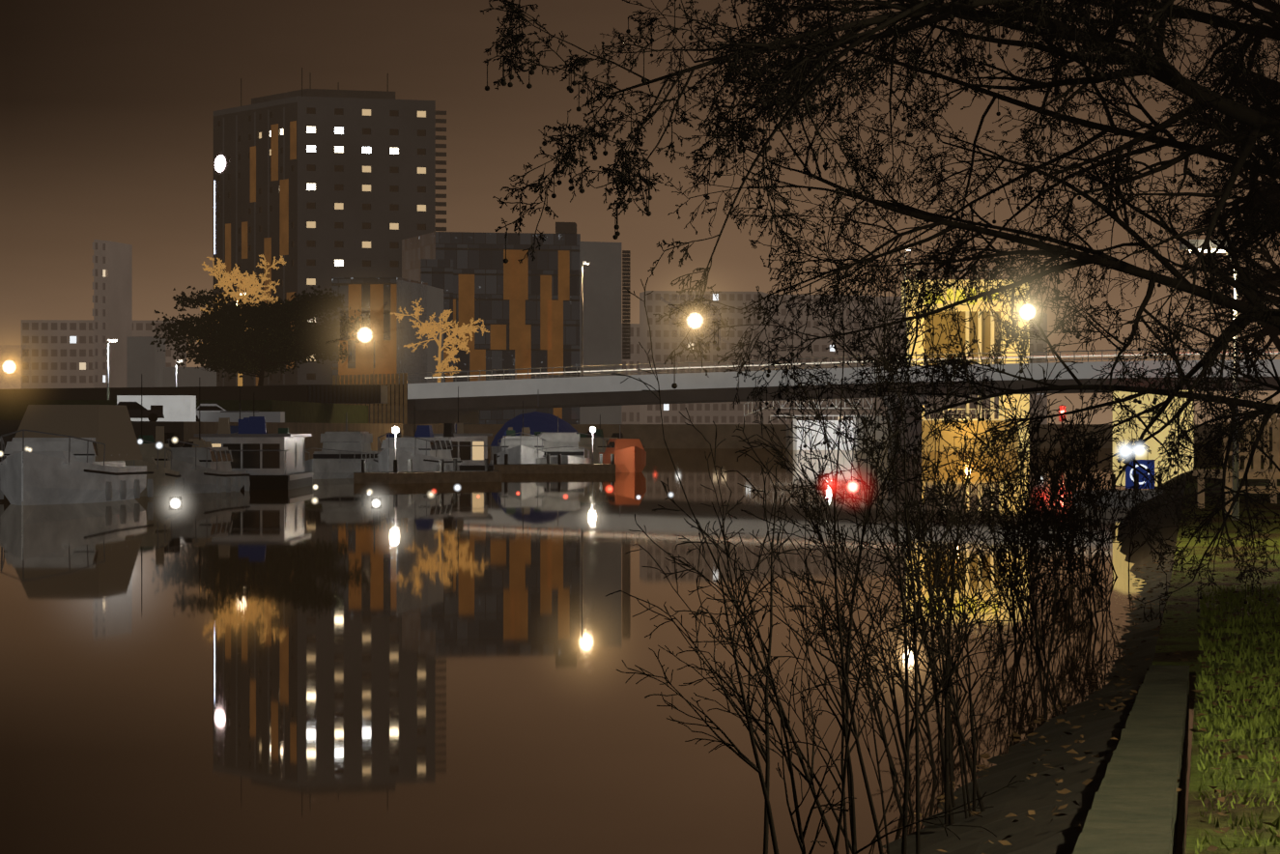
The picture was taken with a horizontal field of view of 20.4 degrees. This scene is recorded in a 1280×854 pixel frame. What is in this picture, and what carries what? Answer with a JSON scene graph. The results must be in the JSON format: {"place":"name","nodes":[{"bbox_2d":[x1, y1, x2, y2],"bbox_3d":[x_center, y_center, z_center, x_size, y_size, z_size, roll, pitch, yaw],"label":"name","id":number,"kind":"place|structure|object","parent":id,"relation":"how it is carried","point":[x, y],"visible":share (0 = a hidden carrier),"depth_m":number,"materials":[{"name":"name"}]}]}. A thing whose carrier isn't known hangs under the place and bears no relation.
{"place":"outdoors","nodes":[
{"label":"outdoors","id":0,"kind":"place"},
{"bbox_2d":[126,336,216,387],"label":"pale building","id":1,"kind":"structure","parent":0,"point":[145,358],"depth_m":602.28,"materials":[{"name":"concrete"}]},
{"bbox_2d":[0,384,403,423],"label":"bridge","id":2,"kind":"structure","parent":0,"point":[293,403],"depth_m":338.73,"materials":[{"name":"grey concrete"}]},
{"bbox_2d":[235,292,246,386],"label":"sodium lamp","id":3,"kind":"object","parent":2,"relation":"on","point":[237,372],"visible":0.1,"depth_m":401.03,"materials":[{"name":"grey metal"}]},
{"bbox_2d":[197,254,286,386],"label":"bare tree","id":4,"kind":"object","parent":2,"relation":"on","point":[244,284],"visible":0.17,"depth_m":393.69,"materials":[{"name":"brown plant"}]},
{"bbox_2d":[149,284,372,385],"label":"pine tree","id":5,"kind":"object","parent":2,"relation":"on","point":[228,344],"visible":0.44,"depth_m":347.51,"materials":[{"name":"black plant"}]},
{"bbox_2d":[307,384,387,403],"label":"abutment","id":6,"kind":"object","parent":2,"relation":"on","point":[350,393],"depth_m":300.53,"materials":[{"name":"brown"}]},
{"bbox_2d":[213,67,446,386],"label":"tower building","id":7,"kind":"structure","parent":0,"point":[315,188],"depth_m":586.61,"materials":[{"name":"black concrete"}]},
{"bbox_2d":[331,277,443,384],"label":"glass building","id":8,"kind":"structure","parent":0,"point":[384,350],"depth_m":431.54,"materials":[{"name":"glass"}]},
{"bbox_2d":[401,222,630,424],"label":"midrise building","id":9,"kind":"structure","parent":0,"point":[527,311],"depth_m":484.44,"materials":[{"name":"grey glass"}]},
{"bbox_2d":[21,239,1047,424],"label":"background buildings","id":10,"kind":"structure","parent":0,"point":[64,354],"depth_m":907.25,"materials":[{"name":"grey concrete"}]},
{"bbox_2d":[0,448,1195,853],"bbox_3d":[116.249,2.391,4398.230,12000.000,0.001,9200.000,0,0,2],"label":"river water","id":11,"kind":"structure","parent":0,"point":[332,667],"depth_m":35.41,"materials":[{"name":"brown liquid"}]},
{"bbox_2d":[0,404,153,505],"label":"boat","id":12,"kind":"object","parent":11,"relation":"on","point":[62,454],"visible":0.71,"depth_m":111.95,"materials":[{"name":"grey"}]},
{"bbox_2d":[124,373,185,496],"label":"cruiser boat","id":13,"kind":"object","parent":11,"relation":"on","point":[156,456],"visible":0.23,"depth_m":123.84,"materials":[{"name":"grey plastic"}]},
{"bbox_2d":[164,377,250,493],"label":"cruiser boat","id":14,"kind":"object","parent":11,"relation":"on","point":[200,465],"visible":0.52,"depth_m":129.07,"materials":[{"name":"grey plastic"}]},
{"bbox_2d":[216,388,267,433],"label":"cruiser boat","id":15,"kind":"object","parent":11,"relation":"on","point":[234,429],"visible":0.06,"depth_m":164.18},
{"bbox_2d":[194,401,312,489],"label":"boat","id":16,"kind":"object","parent":11,"relation":"on","point":[263,458],"visible":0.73,"depth_m":136.42,"materials":[{"name":"grey"}]},
{"bbox_2d":[304,413,381,479],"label":"boat","id":17,"kind":"object","parent":11,"relation":"on","point":[341,454],"visible":0.62,"depth_m":167.66,"materials":[{"name":"grey"}]},
{"bbox_2d":[368,423,462,472],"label":"cruiser boat","id":18,"kind":"object","parent":11,"relation":"on","point":[423,448],"visible":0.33,"depth_m":166.60,"materials":[{"name":"grey"}]},
{"bbox_2d":[353,426,501,483],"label":"dock","id":19,"kind":"object","parent":11,"relation":"in","point":[410,475],"visible":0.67,"depth_m":151.84,"materials":[{"name":"brown wood"}]},
{"bbox_2d":[433,386,494,470],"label":"houseboat","id":20,"kind":"object","parent":11,"relation":"on","point":[470,450],"visible":0.52,"depth_m":170.78,"materials":[{"name":"grey"}]},
{"bbox_2d":[489,400,545,464],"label":"cruiser boat","id":21,"kind":"object","parent":11,"relation":"on","point":[523,447],"visible":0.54,"depth_m":188.89,"materials":[{"name":"grey plastic"}]},
{"bbox_2d":[490,402,578,459],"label":"blue tarp boat","id":22,"kind":"object","parent":11,"relation":"on","point":[536,421],"visible":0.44,"depth_m":204.86,"materials":[{"name":"blue fabric"}]},
{"bbox_2d":[493,426,615,473],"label":"dock","id":23,"kind":"object","parent":11,"relation":"in","point":[557,468],"visible":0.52,"depth_m":183.35,"materials":[{"name":"brown wood"}]},
{"bbox_2d":[536,415,591,464],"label":"boat","id":24,"kind":"object","parent":11,"relation":"on","point":[565,445],"visible":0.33,"depth_m":189.61,"materials":[{"name":"grey plastic"}]},
{"bbox_2d":[574,414,623,463],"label":"cruiser boat","id":25,"kind":"object","parent":11,"relation":"on","point":[600,442],"depth_m":196.42,"materials":[{"name":"grey plastic"}]},
{"bbox_2d":[598,425,646,472],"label":"orange boat","id":26,"kind":"object","parent":11,"relation":"on","point":[630,455],"visible":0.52,"depth_m":187.90,"materials":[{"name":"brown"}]},
{"bbox_2d":[463,415,887,450],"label":"quay wall","id":27,"kind":"structure","parent":11,"relation":"in","point":[676,436],"depth_m":394.74,"materials":[{"name":"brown concrete"}]},
{"bbox_2d":[743,398,872,450],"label":"bridge pier","id":28,"kind":"structure","parent":11,"relation":"in","point":[819,438],"depth_m":371.37,"materials":[{"name":"white paint"}]},
{"bbox_2d":[882,395,926,454],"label":"bridge pier","id":29,"kind":"structure","parent":11,"relation":"in","point":[919,424],"depth_m":316.12,"materials":[{"name":"grey concrete"}]},
{"bbox_2d":[901,269,1029,451],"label":"building","id":30,"kind":"structure","parent":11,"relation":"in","point":[986,333],"depth_m":350.66,"materials":[{"name":"yellow paint"}]},
{"bbox_2d":[1058,404,1065,445],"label":"signal","id":31,"kind":"object","parent":11,"relation":"in","point":[1062,407],"depth_m":298.68,"materials":[{"name":"red metal"}]},
{"bbox_2d":[1074,473,1207,507],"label":"pale pontoon","id":32,"kind":"object","parent":11,"relation":"on","point":[1149,496],"visible":0.17,"depth_m":105.52,"materials":[{"name":"concrete"}]},
{"bbox_2d":[0,420,1272,461],"bbox_3d":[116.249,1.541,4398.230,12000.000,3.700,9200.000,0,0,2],"label":"ground","id":33,"kind":"structure","parent":0,"point":[12,426],"depth_m":188.65,"materials":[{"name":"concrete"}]},
{"bbox_2d":[107,339,118,399],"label":"lamp","id":34,"kind":"object","parent":33,"relation":"on","point":[112,340],"depth_m":301.00,"materials":[{"name":"grey metal"}]},
{"bbox_2d":[116,401,164,421],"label":"car","id":35,"kind":"object","parent":33,"relation":"on","point":[134,410],"visible":0.62,"depth_m":240.09,"materials":[{"name":"grey paint"}]},
{"bbox_2d":[175,360,183,386],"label":"lamp","id":36,"kind":"object","parent":33,"relation":"on","point":[176,371],"depth_m":421.30,"materials":[{"name":"grey metal"}]},
{"bbox_2d":[196,403,225,421],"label":"car","id":37,"kind":"object","parent":33,"relation":"on","point":[210,408],"visible":0.31,"depth_m":261.98,"materials":[{"name":"grey paint"}]},
{"bbox_2d":[267,372,479,424],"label":"bridge abutment","id":38,"kind":"object","parent":33,"relation":"on","point":[407,412],"depth_m":335.54,"materials":[{"name":"wood"}]},
{"bbox_2d":[390,297,489,382],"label":"bare tree","id":39,"kind":"object","parent":33,"relation":"on","point":[431,329],"visible":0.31,"depth_m":420.66,"materials":[{"name":"brown plant"}]},
{"bbox_2d":[0,0,1279,424],"label":"sky","id":40,"kind":"structure","parent":0,"point":[107,107],"materials":[{"name":"brown"}]},
{"bbox_2d":[116,395,1252,459],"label":"quay wall","id":41,"kind":"structure","parent":0,"point":[314,430],"depth_m":253.66,"materials":[{"name":"grey concrete"}]},
{"bbox_2d":[882,429,1279,853],"bbox_3d":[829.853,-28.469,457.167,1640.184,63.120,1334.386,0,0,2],"label":"bank ground","id":42,"kind":"structure","parent":0,"point":[1039,796],"depth_m":24.53,"materials":[{"name":"green soil"}]},
{"bbox_2d":[407,347,1279,410],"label":"bridge deck","id":43,"kind":"structure","parent":42,"relation":"on","point":[549,392],"depth_m":323.47,"materials":[{"name":"grey concrete"}]},
{"bbox_2d":[580,261,590,376],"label":"bridge lamp","id":44,"kind":"object","parent":43,"relation":"on","point":[582,355],"visible":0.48,"depth_m":327.51,"materials":[{"name":"grey metal"}]},
{"bbox_2d":[904,248,910,336],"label":"bridge lamp","id":45,"kind":"object","parent":43,"relation":"on","point":[905,292],"visible":0.19,"depth_m":314.73,"materials":[{"name":"grey metal"}]},
{"bbox_2d":[605,223,1151,853],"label":"bank shrubs","id":46,"kind":"object","parent":42,"relation":"on","point":[1046,525],"visible":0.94,"depth_m":20.14,"materials":[{"name":"black plant"}]},
{"bbox_2d":[479,0,1279,625],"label":"plane tree","id":47,"kind":"object","parent":42,"relation":"on","point":[1051,21],"visible":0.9,"depth_m":25.47,"materials":[{"name":"black plant"}]},
{"bbox_2d":[1072,664,1189,853],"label":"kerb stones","id":48,"kind":"object","parent":42,"relation":"on","point":[1135,807],"visible":0.98,"depth_m":17.88,"materials":[{"name":"grey concrete"}]},
{"bbox_2d":[1112,390,1193,485],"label":"wall","id":49,"kind":"structure","parent":42,"relation":"on","point":[1152,443],"depth_m":131.31,"materials":[{"name":"beige paint"}]},
{"bbox_2d":[1125,459,1154,488],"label":"sign","id":50,"kind":"object","parent":49,"relation":"attached to","point":[1129,471],"visible":0.54,"depth_m":116.35,"materials":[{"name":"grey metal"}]},
{"bbox_2d":[1136,44,1279,238],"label":"plane tree","id":51,"kind":"object","parent":42,"relation":"on","point":[1271,196],"visible":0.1,"depth_m":92.17,"materials":[{"name":"black plant"}]},
{"bbox_2d":[1179,239,1239,519],"bbox_3d":[9.862,-0.812,61.523,1.010,4.846,0.350,0,0,2],"label":"path lamp","id":52,"kind":"object","parent":42,"relation":"on","point":[1236,463],"visible":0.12,"depth_m":61.47,"materials":[{"name":"grey metal"}]},
{"bbox_2d":[1164,0,1279,333],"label":"plane tree","id":53,"kind":"object","parent":42,"relation":"on","point":[1276,200],"visible":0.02,"depth_m":67.75,"materials":[{"name":"black plant"}]},
{"bbox_2d":[1176,227,1279,352],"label":"plane tree","id":54,"kind":"object","parent":42,"relation":"on","point":[1262,272],"depth_m":174.08,"materials":[{"name":"black plant"}]},
{"bbox_2d":[1187,145,1279,388],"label":"plane tree","id":55,"kind":"object","parent":42,"relation":"on","point":[1273,331],"visible":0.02,"depth_m":126.66,"materials":[{"name":"black plant"}]},
{"bbox_2d":[1192,398,1279,514],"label":"wooden fence","id":56,"kind":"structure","parent":42,"relation":"on","point":[1275,451],"depth_m":74.41,"materials":[{"name":"brown wood"}]},
{"bbox_2d":[900,552,1279,853],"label":"fallen leaves","id":57,"kind":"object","parent":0,"point":[1222,600],"depth_m":28.69,"materials":[{"name":"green plant"}]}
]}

